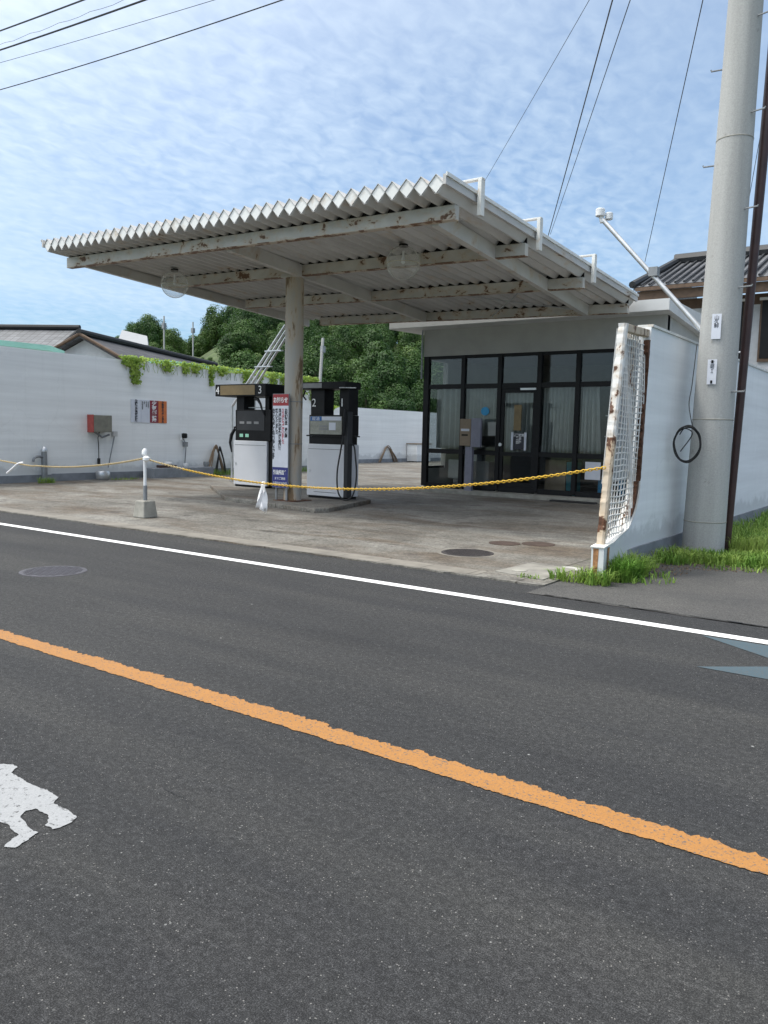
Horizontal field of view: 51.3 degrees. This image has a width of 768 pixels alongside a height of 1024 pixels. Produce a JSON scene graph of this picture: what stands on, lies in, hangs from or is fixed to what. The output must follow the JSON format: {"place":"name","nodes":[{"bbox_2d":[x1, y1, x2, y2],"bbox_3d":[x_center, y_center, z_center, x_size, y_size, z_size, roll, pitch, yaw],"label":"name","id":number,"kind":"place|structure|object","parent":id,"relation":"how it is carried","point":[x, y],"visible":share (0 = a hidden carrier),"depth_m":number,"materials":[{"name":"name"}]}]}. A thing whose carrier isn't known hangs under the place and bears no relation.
{"place":"outdoors","nodes":[
{"label":"outdoors","id":0,"kind":"place"},
{"bbox_2d":[0,340,64,352],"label":"mint roof","id":1,"kind":"structure","parent":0,"point":[28,346],"depth_m":21.82,"materials":[{"name":"metal"}]},
{"bbox_2d":[0,324,80,346],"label":"tiled house","id":2,"kind":"structure","parent":0,"point":[52,335],"depth_m":31.29,"materials":[{"name":"grey ceramic"}]},
{"bbox_2d":[0,0,84,31],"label":"overhead wire","id":3,"kind":"object","parent":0,"point":[42,15],"visible":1,"depth_m":18.87,"materials":[{"name":"black rubber"}]},
{"bbox_2d":[0,0,146,50],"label":"overhead wire","id":4,"kind":"object","parent":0,"point":[106,13],"visible":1,"depth_m":18.40,"materials":[{"name":"black rubber"}]},
{"bbox_2d":[54,329,217,365],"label":"gabled house","id":5,"kind":"structure","parent":0,"point":[85,342],"depth_m":27.79,"materials":[{"name":"stone"}]},
{"bbox_2d":[0,0,282,89],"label":"overhead wire","id":6,"kind":"object","parent":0,"point":[150,43],"visible":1,"depth_m":17.42,"materials":[{"name":"black rubber"}]},
{"bbox_2d":[0,461,620,586],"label":"forecourt","id":7,"kind":"structure","parent":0,"point":[417,526],"depth_m":13.95,"materials":[{"name":"concrete"}]},
{"bbox_2d":[32,447,47,479],"bbox_3d":[-9.183,-1.262,21.319,0.180,0.960,0.462,5,7,35],"label":"standpipe tap","id":8,"kind":"object","parent":7,"relation":"on","point":[43,457],"visible":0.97,"depth_m":21.37,"materials":[{"name":"metal"}]},
{"bbox_2d":[133,448,157,517],"bbox_3d":[-4.003,-0.486,13.418,0.308,1.158,0.295,5,7,35],"label":"chain stand","id":9,"kind":"object","parent":7,"relation":"on","point":[144,508],"visible":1,"depth_m":13.38,"materials":[{"name":"plastic"}]},
{"bbox_2d":[0,458,142,467],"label":"barrier chain","id":10,"kind":"object","parent":9,"relation":"attached to","point":[138,459],"visible":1,"depth_m":14.46,"materials":[{"name":"yellow plastic"}]},
{"bbox_2d":[37,467,306,482],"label":"weed grass","id":11,"kind":"structure","parent":7,"relation":"on","point":[48,480],"depth_m":23.29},
{"bbox_2d":[147,466,212,477],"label":"planter kerb","id":12,"kind":"structure","parent":7,"relation":"on","point":[155,472],"depth_m":24.83,"materials":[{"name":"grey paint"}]},
{"bbox_2d":[0,507,487,574],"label":"gutter strip","id":13,"kind":"object","parent":7,"relation":"on","point":[356,556],"visible":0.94,"depth_m":10.52,"materials":[{"name":"concrete"}]},
{"bbox_2d":[231,324,284,481],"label":"vent pipes","id":14,"kind":"object","parent":7,"relation":"on","point":[267,359],"visible":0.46,"depth_m":22.37,"materials":[{"name":"metal"}]},
{"bbox_2d":[210,484,370,512],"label":"pump island","id":15,"kind":"structure","parent":7,"relation":"on","point":[234,493],"depth_m":16.70,"materials":[{"name":"concrete"}]},
{"bbox_2d":[215,383,284,487],"bbox_3d":[-3.272,-1.937,20.385,1.860,2.560,1.052,5,7,35],"label":"fuel dispenser","id":16,"kind":"object","parent":15,"relation":"on","point":[253,447],"visible":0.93,"depth_m":19.91,"materials":[{"name":"white metal"}]},
{"bbox_2d":[237,411,264,430],"bbox_3d":[-3.324,-2.275,19.928,0.950,0.480,0.007,5,7,35],"label":"meter window","id":17,"kind":"structure","parent":16,"relation":"in","point":[253,416],"depth_m":19.91,"materials":[{"name":"grey plastic"}]},
{"bbox_2d":[272,394,289,500],"bbox_3d":[-2.090,-1.307,16.242,0.451,2.165,0.068,5,7,35],"label":"notice board","id":18,"kind":"object","parent":15,"relation":"on","point":[280,437],"visible":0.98,"depth_m":16.20,"materials":[{"name":"metal"}]},
{"bbox_2d":[273,275,311,501],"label":"canopy column","id":19,"kind":"structure","parent":15,"relation":"on","point":[294,315],"depth_m":16.09,"materials":[{"name":"metal"}]},
{"bbox_2d":[41,171,638,326],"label":"canopy roof","id":20,"kind":"structure","parent":19,"relation":"on","point":[481,255],"depth_m":15.12,"materials":[{"name":"white metal"}]},
{"bbox_2d":[386,243,419,279],"bbox_3d":[0.328,-4.284,13.709,0.591,0.610,0.591,5,7,35],"label":"globe lamp","id":21,"kind":"object","parent":20,"relation":"attached to","point":[403,245],"visible":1,"depth_m":13.67,"materials":[{"name":"clear glass"}]},
{"bbox_2d":[303,381,360,500],"bbox_3d":[-1.094,-1.526,17.144,1.640,2.470,0.640,5,7,35],"label":"fuel dispenser","id":22,"kind":"object","parent":15,"relation":"on","point":[332,453],"visible":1,"depth_m":17.00,"materials":[{"name":"white metal"}]},
{"bbox_2d":[318,338,325,381],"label":"distant utility pole","id":23,"kind":"object","parent":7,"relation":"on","point":[322,348],"visible":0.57,"depth_m":50.02,"materials":[{"name":"concrete"}]},
{"bbox_2d":[406,443,430,461],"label":"cabinet","id":24,"kind":"object","parent":7,"relation":"on","point":[414,451],"visible":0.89,"depth_m":43.63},
{"bbox_2d":[437,548,498,556],"bbox_3d":[1.067,0.517,10.220,0.790,0.012,0.790,5,7,35],"label":"manhole cover","id":25,"kind":"object","parent":7,"relation":"on","point":[462,552],"visible":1,"depth_m":10.17,"materials":[{"name":"metal"}]},
{"bbox_2d":[495,562,573,579],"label":"concrete slab","id":26,"kind":"structure","parent":7,"relation":"on","point":[533,569],"depth_m":8.95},
{"bbox_2d":[194,345,435,411],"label":"hillside","id":27,"kind":"structure","parent":0,"point":[211,354],"depth_m":99.52,"materials":[{"name":"green plant"}]},
{"bbox_2d":[119,330,148,345],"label":"pale roof","id":28,"kind":"structure","parent":27,"relation":"on","point":[134,337],"depth_m":47.91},
{"bbox_2d":[125,318,160,344],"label":"forest tree","id":29,"kind":"object","parent":27,"relation":"on","point":[151,336],"visible":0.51,"depth_m":100.63,"materials":[{"name":"green plant"}]},
{"bbox_2d":[162,327,185,354],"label":"forest tree","id":30,"kind":"object","parent":27,"relation":"on","point":[177,340],"visible":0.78,"depth_m":101.70,"materials":[{"name":"green plant"}]},
{"bbox_2d":[183,335,199,356],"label":"forest tree","id":31,"kind":"object","parent":27,"relation":"on","point":[187,350],"visible":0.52,"depth_m":112.34,"materials":[{"name":"green plant"}]},
{"bbox_2d":[194,335,209,356],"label":"forest tree","id":32,"kind":"object","parent":27,"relation":"on","point":[200,350],"visible":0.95,"depth_m":110.30,"materials":[{"name":"green plant"}]},
{"bbox_2d":[200,304,226,339],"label":"forest tree","id":33,"kind":"object","parent":27,"relation":"on","point":[205,319],"visible":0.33,"depth_m":110.93,"materials":[{"name":"green plant"}]},
{"bbox_2d":[203,313,226,345],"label":"forest tree","id":34,"kind":"object","parent":27,"relation":"on","point":[215,325],"visible":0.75,"depth_m":110.19,"materials":[{"name":"green plant"}]},
{"bbox_2d":[217,306,239,337],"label":"forest tree","id":35,"kind":"object","parent":27,"relation":"on","point":[228,311],"visible":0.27,"depth_m":108.02,"materials":[{"name":"green plant"}]},
{"bbox_2d":[213,332,250,366],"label":"forest tree","id":36,"kind":"object","parent":27,"relation":"on","point":[224,358],"visible":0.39,"depth_m":81.78,"materials":[{"name":"green plant"}]},
{"bbox_2d":[219,308,254,354],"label":"forest tree","id":37,"kind":"object","parent":27,"relation":"on","point":[225,330],"visible":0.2,"depth_m":90.93,"materials":[{"name":"green plant"}]},
{"bbox_2d":[226,332,248,365],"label":"forest tree","id":38,"kind":"object","parent":27,"relation":"on","point":[238,345],"visible":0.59,"depth_m":80.49,"materials":[{"name":"green plant"}]},
{"bbox_2d":[228,348,256,369],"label":"forest tree","id":39,"kind":"object","parent":27,"relation":"on","point":[249,358],"visible":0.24,"depth_m":68.51,"materials":[{"name":"green plant"}]},
{"bbox_2d":[226,327,267,357],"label":"forest tree","id":40,"kind":"object","parent":27,"relation":"on","point":[251,340],"visible":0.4,"depth_m":82.59,"materials":[{"name":"green plant"}]},
{"bbox_2d":[224,310,269,345],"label":"forest tree","id":41,"kind":"object","parent":27,"relation":"on","point":[255,317],"visible":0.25,"depth_m":90.77,"materials":[{"name":"green plant"}]},
{"bbox_2d":[233,318,262,355],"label":"forest tree","id":42,"kind":"object","parent":27,"relation":"on","point":[244,322],"visible":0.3,"depth_m":87.26,"materials":[{"name":"green plant"}]},
{"bbox_2d":[243,318,268,356],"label":"forest tree","id":43,"kind":"object","parent":27,"relation":"on","point":[264,336],"visible":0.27,"depth_m":88.53,"materials":[{"name":"green plant"}]},
{"bbox_2d":[266,345,284,373],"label":"forest tree","id":44,"kind":"object","parent":27,"relation":"on","point":[277,358],"visible":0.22,"depth_m":70.00,"materials":[{"name":"green plant"}]},
{"bbox_2d":[303,345,328,379],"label":"forest tree","id":45,"kind":"object","parent":27,"relation":"on","point":[309,370],"visible":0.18,"depth_m":67.65,"materials":[{"name":"green plant"}]},
{"bbox_2d":[303,333,344,370],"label":"forest tree","id":46,"kind":"object","parent":27,"relation":"on","point":[332,356],"visible":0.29,"depth_m":75.67,"materials":[{"name":"green plant"}]},
{"bbox_2d":[327,341,358,368],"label":"forest tree","id":47,"kind":"object","parent":27,"relation":"on","point":[349,351],"visible":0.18,"depth_m":78.50,"materials":[{"name":"green plant"}]},
{"bbox_2d":[324,359,367,393],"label":"forest tree","id":48,"kind":"object","parent":27,"relation":"on","point":[331,367],"visible":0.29,"depth_m":66.44,"materials":[{"name":"green plant"}]},
{"bbox_2d":[337,324,368,367],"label":"forest tree","id":49,"kind":"object","parent":27,"relation":"on","point":[354,341],"visible":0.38,"depth_m":82.55,"materials":[{"name":"green plant"}]},
{"bbox_2d":[347,355,374,399],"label":"forest tree","id":50,"kind":"object","parent":27,"relation":"on","point":[362,363],"visible":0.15,"depth_m":67.47,"materials":[{"name":"green plant"}]},
{"bbox_2d":[337,369,391,409],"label":"forest tree","id":51,"kind":"object","parent":27,"relation":"on","point":[368,397],"visible":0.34,"depth_m":56.94,"materials":[{"name":"green plant"}]},
{"bbox_2d":[362,328,387,354],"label":"forest tree","id":52,"kind":"object","parent":27,"relation":"on","point":[372,338],"visible":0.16,"depth_m":76.53,"materials":[{"name":"green plant"}]},
{"bbox_2d":[366,341,387,366],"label":"forest tree","id":53,"kind":"object","parent":27,"relation":"on","point":[379,349],"visible":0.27,"depth_m":68.82,"materials":[{"name":"green plant"}]},
{"bbox_2d":[372,349,401,383],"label":"forest tree","id":54,"kind":"object","parent":27,"relation":"on","point":[383,357],"visible":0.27,"depth_m":65.69,"materials":[{"name":"green plant"}]},
{"bbox_2d":[367,361,408,399],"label":"forest tree","id":55,"kind":"object","parent":27,"relation":"on","point":[391,378],"visible":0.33,"depth_m":63.72,"materials":[{"name":"green plant"}]},
{"bbox_2d":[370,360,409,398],"bbox_3d":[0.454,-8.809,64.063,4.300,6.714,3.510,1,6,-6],"label":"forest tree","id":56,"kind":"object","parent":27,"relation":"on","point":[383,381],"visible":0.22,"depth_m":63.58,"materials":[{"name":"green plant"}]},
{"bbox_2d":[383,397,416,410],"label":"forest tree","id":57,"kind":"object","parent":27,"relation":"on","point":[402,405],"visible":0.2,"depth_m":56.57,"materials":[{"name":"green plant"}]},
{"bbox_2d":[385,383,421,401],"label":"forest tree","id":58,"kind":"object","parent":27,"relation":"on","point":[407,392],"visible":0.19,"depth_m":62.91,"materials":[{"name":"green plant"}]},
{"bbox_2d":[395,345,423,367],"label":"forest tree","id":59,"kind":"object","parent":27,"relation":"on","point":[410,350],"visible":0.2,"depth_m":79.90,"materials":[{"name":"green plant"}]},
{"bbox_2d":[403,368,417,396],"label":"forest tree","id":60,"kind":"object","parent":27,"relation":"on","point":[409,381],"visible":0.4,"depth_m":67.61,"materials":[{"name":"green plant"}]},
{"bbox_2d":[398,332,423,356],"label":"forest tree","id":61,"kind":"object","parent":27,"relation":"on","point":[407,341],"visible":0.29,"depth_m":94.73,"materials":[{"name":"green plant"}]},
{"bbox_2d":[406,380,436,412],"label":"forest tree","id":62,"kind":"object","parent":27,"relation":"on","point":[419,403],"visible":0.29,"depth_m":59.77,"materials":[{"name":"green plant"}]},
{"bbox_2d":[416,363,442,412],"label":"forest tree","id":63,"kind":"object","parent":27,"relation":"on","point":[433,391],"visible":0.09,"depth_m":66.01,"materials":[{"name":"green plant"}]},
{"bbox_2d":[418,361,443,410],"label":"forest tree","id":64,"kind":"object","parent":27,"relation":"on","point":[436,372],"visible":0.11,"depth_m":71.96,"materials":[{"name":"green plant"}]},
{"bbox_2d":[0,517,767,1023],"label":"road","id":65,"kind":"structure","parent":0,"point":[272,873],"depth_m":3.27,"materials":[{"name":"asphalt"}]},
{"bbox_2d":[0,764,76,846],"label":"road symbol marking","id":66,"kind":"object","parent":65,"relation":"on","point":[19,796],"visible":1,"depth_m":3.17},
{"bbox_2d":[19,566,86,576],"bbox_3d":[-3.440,0.614,8.325,0.660,0.012,0.660,5,7,35],"label":"manhole cover","id":67,"kind":"object","parent":65,"relation":"on","point":[51,571],"visible":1,"depth_m":8.28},
{"bbox_2d":[0,630,767,873],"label":"line","id":68,"kind":"object","parent":65,"relation":"on","point":[639,827],"visible":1,"depth_m":3.65,"materials":[{"name":"paint"}]},
{"bbox_2d":[0,523,767,643],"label":"edge line","id":69,"kind":"object","parent":65,"relation":"on","point":[519,603],"visible":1,"depth_m":7.65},
{"bbox_2d":[697,635,767,678],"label":"teal arrow marking","id":70,"kind":"object","parent":65,"relation":"on","point":[761,650],"visible":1,"depth_m":5.35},
{"bbox_2d":[0,512,767,627],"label":"road shoulder","id":71,"kind":"object","parent":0,"point":[482,582],"visible":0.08,"depth_m":9.60},
{"bbox_2d":[0,0,767,347],"label":"sky","id":72,"kind":"structure","parent":0,"point":[283,100],"materials":[{"name":"blue"}]},
{"bbox_2d":[459,418,481,490],"bbox_3d":[2.227,-1.470,20.491,0.600,1.850,0.198,5,7,35],"label":"mail box","id":73,"kind":"object","parent":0,"point":[471,432],"visible":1,"depth_m":20.44,"materials":[{"name":"grey plastic"}]},
{"bbox_2d":[453,461,494,485],"bbox_3d":[2.544,-1.054,22.120,1.100,0.720,0.600,5,7,35],"label":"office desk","id":74,"kind":"object","parent":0,"point":[483,471],"visible":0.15,"depth_m":21.70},
{"bbox_2d":[389,298,700,505],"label":"office building","id":75,"kind":"structure","parent":0,"point":[536,356],"depth_m":20.33,"materials":[{"name":"concrete"}]},
{"bbox_2d":[436,389,460,448],"bbox_3d":[1.755,-2.485,21.358,0.881,1.560,0.201,5,7,35],"label":"curtain","id":76,"kind":"object","parent":75,"relation":"hanging from","point":[448,418],"visible":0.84,"depth_m":21.37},
{"bbox_2d":[448,459,464,477],"bbox_3d":[1.961,-1.160,21.630,0.500,0.500,0.040,5,7,35],"label":"leaning board","id":77,"kind":"object","parent":75,"relation":"in","point":[452,468],"visible":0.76,"depth_m":21.66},
{"bbox_2d":[469,389,496,435],"bbox_3d":[2.600,-2.578,20.753,0.940,1.220,0.190,5,7,35],"label":"curtain","id":78,"kind":"object","parent":75,"relation":"hanging from","point":[479,399],"visible":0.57,"depth_m":20.74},
{"bbox_2d":[513,405,521,430],"bbox_3d":[3.341,-2.358,20.005,0.200,0.640,0.004,5,7,35],"label":"paper strip","id":79,"kind":"object","parent":75,"relation":"attached to","point":[517,416],"visible":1,"depth_m":20.00,"materials":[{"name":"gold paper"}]},
{"bbox_2d":[498,388,536,488],"bbox_3d":[3.330,-1.852,20.028,0.971,2.480,0.120,5,7,35],"label":"door","id":80,"kind":"structure","parent":75,"relation":"in","point":[504,390],"depth_m":20.13,"materials":[{"name":"black metal"}]},
{"bbox_2d":[505,393,532,452],"bbox_3d":[3.480,-2.247,20.143,0.844,1.480,0.185,5,7,35],"label":"curtain","id":81,"kind":"object","parent":75,"relation":"hanging from","point":[525,400],"visible":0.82,"depth_m":20.13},
{"bbox_2d":[511,432,526,450],"bbox_3d":[3.367,-1.772,20.031,0.420,0.450,0.008,5,7,35],"label":"paper notice","id":82,"kind":"object","parent":75,"relation":"attached to","point":[518,440],"depth_m":20.03,"materials":[{"name":"white"}]},
{"bbox_2d":[541,387,574,452],"bbox_3d":[4.303,-2.242,19.557,0.860,1.580,0.195,5,7,35],"label":"curtain","id":83,"kind":"object","parent":75,"relation":"hanging from","point":[558,421],"visible":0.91,"depth_m":19.57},
{"bbox_2d":[580,387,600,453],"bbox_3d":[4.963,-2.162,19.096,0.477,1.620,0.152,5,7,35],"label":"curtain","id":84,"kind":"object","parent":75,"relation":"hanging from","point":[590,442],"visible":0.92,"depth_m":19.10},
{"bbox_2d":[585,462,600,479],"bbox_3d":[4.947,-0.973,18.965,0.380,0.420,0.004,5,7,35],"label":"paper notice","id":85,"kind":"object","parent":75,"relation":"attached to","point":[593,475],"visible":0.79,"depth_m":18.96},
{"bbox_2d":[544,460,570,490],"bbox_3d":[4.346,-0.876,20.046,0.550,0.850,0.300,5,7,35],"label":"cardboard carton","id":86,"kind":"object","parent":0,"point":[555,467],"visible":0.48,"depth_m":19.91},
{"bbox_2d":[566,462,580,495],"bbox_3d":[4.669,-0.822,19.720,0.260,0.820,0.300,5,7,35],"label":"teal panel","id":87,"kind":"object","parent":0,"point":[568,479],"visible":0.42,"depth_m":19.64,"materials":[{"name":"glass"}]},
{"bbox_2d":[527,520,767,626],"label":"verge","id":88,"kind":"structure","parent":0,"point":[731,596],"depth_m":7.84,"materials":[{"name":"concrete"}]},
{"bbox_2d":[517,548,675,586],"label":"weed grass","id":89,"kind":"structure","parent":88,"relation":"on","point":[633,568],"depth_m":8.43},
{"bbox_2d":[649,561,763,575],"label":"grass","id":90,"kind":"structure","parent":88,"relation":"on","point":[692,568],"depth_m":9.34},
{"bbox_2d":[681,0,767,554],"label":"utility pole","id":91,"kind":"object","parent":88,"relation":"on","point":[706,505],"visible":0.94,"depth_m":10.32,"materials":[{"name":"concrete"}]},
{"bbox_2d":[548,0,612,235],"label":"overhead wire","id":92,"kind":"object","parent":91,"relation":"attached to","point":[583,105],"visible":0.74,"depth_m":18.78,"materials":[{"name":"black rubber"}]},
{"bbox_2d":[550,0,630,233],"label":"overhead wire","id":93,"kind":"object","parent":91,"relation":"attached to","point":[595,102],"visible":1,"depth_m":19.07,"materials":[{"name":"black rubber"}]},
{"bbox_2d":[595,208,699,330],"bbox_3d":[3.708,-3.281,11.022,1.699,1.941,0.200,5,7,35],"label":"pole arm sensor","id":94,"kind":"object","parent":91,"relation":"attached to","point":[652,272],"visible":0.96,"depth_m":11.03,"materials":[{"name":"metal"}]},
{"bbox_2d":[673,344,701,462],"bbox_3d":[4.103,-1.448,10.569,0.345,1.596,0.635,5,7,35],"label":"cable coil","id":95,"kind":"object","parent":91,"relation":"hanging from","point":[700,443],"visible":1,"depth_m":10.42,"materials":[{"name":"black rubber"}]},
{"bbox_2d":[724,49,767,550],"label":"stay pipe","id":96,"kind":"object","parent":88,"relation":"on","point":[761,175],"visible":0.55,"depth_m":10.61,"materials":[{"name":"metal"}]},
{"bbox_2d":[645,0,702,260],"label":"overhead wire","id":97,"kind":"object","parent":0,"point":[677,116],"visible":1,"depth_m":18.17,"materials":[{"name":"black rubber"}]},
{"bbox_2d":[629,244,767,369],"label":"tiled house","id":98,"kind":"structure","parent":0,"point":[682,276],"depth_m":25.23,"materials":[{"name":"tile"}]},
{"bbox_2d":[757,297,767,361],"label":"window","id":99,"kind":"structure","parent":98,"relation":"in","point":[762,351],"depth_m":24.77,"materials":[{"name":"glass"}]},
{"bbox_2d":[649,508,767,573],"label":"weed grass","id":100,"kind":"structure","parent":0,"point":[748,547],"depth_m":10.06,"materials":[{"name":"plant"}]},
{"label":"ground","id":101,"kind":"structure","parent":0,"visible":0},
{"bbox_2d":[0,346,310,483],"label":"boundary wall","id":102,"kind":"structure","parent":101,"relation":"on","point":[49,401],"depth_m":22.96,"materials":[{"name":"grey paint"}]},
{"bbox_2d":[87,414,111,463],"bbox_3d":[-8.122,-2.068,22.872,0.285,1.410,0.644,5,7,35],"label":"alarm box","id":103,"kind":"object","parent":102,"relation":"attached to","point":[98,423],"visible":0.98,"depth_m":22.71,"materials":[{"name":"metal"}]},
{"bbox_2d":[131,399,166,422],"bbox_3d":[-7.183,-3.076,24.476,0.018,0.688,1.403,5,7,32],"label":"wall sign","id":104,"kind":"object","parent":102,"relation":"attached to","point":[147,411],"visible":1,"depth_m":24.46,"materials":[{"name":"white"}]},
{"bbox_2d":[119,355,319,399],"bbox_3d":[-5.233,-4.480,27.462,0.445,1.059,9.750,5,7,32],"label":"climbing vine","id":105,"kind":"object","parent":102,"relation":"on","point":[128,360],"visible":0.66,"depth_m":25.90,"materials":[{"name":"green plant"}]},
{"bbox_2d":[334,407,440,462],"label":"side wall","id":106,"kind":"structure","parent":101,"relation":"on","point":[380,430],"depth_m":42.41,"materials":[{"name":"grey paint"}]},
{"bbox_2d":[590,324,767,574],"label":"side wall","id":107,"kind":"structure","parent":101,"relation":"on","point":[656,521],"depth_m":10.67,"materials":[{"name":"grey paint"}]},
{"bbox_2d":[596,323,650,544],"bbox_3d":[2.743,-0.929,9.108,0.142,2.454,1.642,4,6,30],"label":"screen","id":108,"kind":"object","parent":107,"relation":"on","point":[619,460],"visible":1,"depth_m":9.05,"materials":[{"name":"white metal"}]},
{"bbox_2d":[183,466,605,490],"bbox_3d":[-0.426,-0.511,10.662,7.020,0.499,0.039,6,7,37],"label":"barrier chain","id":109,"kind":"object","parent":108,"relation":"attached to","point":[375,489],"visible":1,"depth_m":10.03,"materials":[{"name":"yellow plastic"}]},
{"bbox_2d":[255,481,267,511],"bbox_3d":[-1.815,-0.218,11.838,0.231,0.474,0.079,5,7,35],"label":"tied cloth","id":110,"kind":"object","parent":109,"relation":"attached to","point":[262,501],"visible":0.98,"depth_m":11.81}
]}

